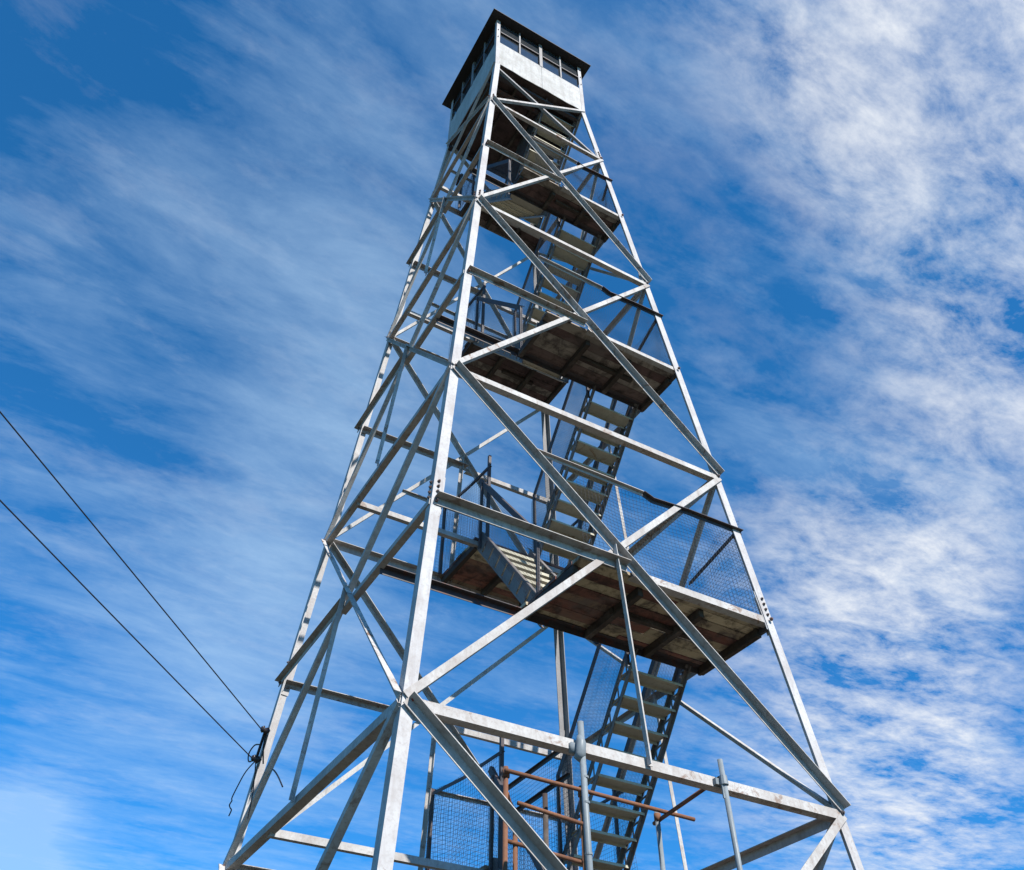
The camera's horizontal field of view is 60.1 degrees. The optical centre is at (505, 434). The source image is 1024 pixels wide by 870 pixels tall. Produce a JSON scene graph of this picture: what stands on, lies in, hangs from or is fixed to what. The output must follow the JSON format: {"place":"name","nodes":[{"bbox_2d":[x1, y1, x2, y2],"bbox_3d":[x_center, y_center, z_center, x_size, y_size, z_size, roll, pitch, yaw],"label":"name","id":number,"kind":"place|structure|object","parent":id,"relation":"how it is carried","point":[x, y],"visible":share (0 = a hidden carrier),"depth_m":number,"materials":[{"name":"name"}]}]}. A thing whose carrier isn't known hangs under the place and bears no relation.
{"place":"outdoors","nodes":[
{"label":"outdoors","id":0,"kind":"place"},
{"bbox_2d":[0,0,1023,869],"label":"sky","id":1,"kind":"structure","parent":0,"point":[213,213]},
{"bbox_3d":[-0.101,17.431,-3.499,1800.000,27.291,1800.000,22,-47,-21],"label":"ground","id":2,"kind":"structure","parent":0,"visible":0},
{"bbox_2d":[218,8,863,869],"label":"lookout tower","id":3,"kind":"structure","parent":2,"relation":"on","point":[514,100],"depth_m":10.96,"materials":[{"name":"metal"}]},
{"bbox_2d":[228,726,282,818],"bbox_3d":[-2.592,3.512,9.261,0.269,1.102,2.219,16,-45,-16],"label":"wire bracket","id":4,"kind":"object","parent":3,"relation":"attached to","point":[256,758],"visible":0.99,"depth_m":9.67,"materials":[{"name":"metal"}]},
{"bbox_2d":[0,500,251,757],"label":"power line","id":5,"kind":"object","parent":4,"relation":"attached to","point":[62,564],"visible":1,"depth_m":8.09,"materials":[{"name":"black metal"}]},
{"bbox_2d":[0,411,260,728],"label":"power line","id":6,"kind":"object","parent":4,"relation":"attached to","point":[19,435],"visible":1,"depth_m":8.03,"materials":[{"name":"black metal"}]},
{"bbox_2d":[502,721,742,869],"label":"pipe scaffold","id":7,"kind":"object","parent":2,"relation":"on","point":[577,749],"visible":0.89,"depth_m":7.62,"materials":[{"name":"galvanised steel"},{"name":"rusty steel"}]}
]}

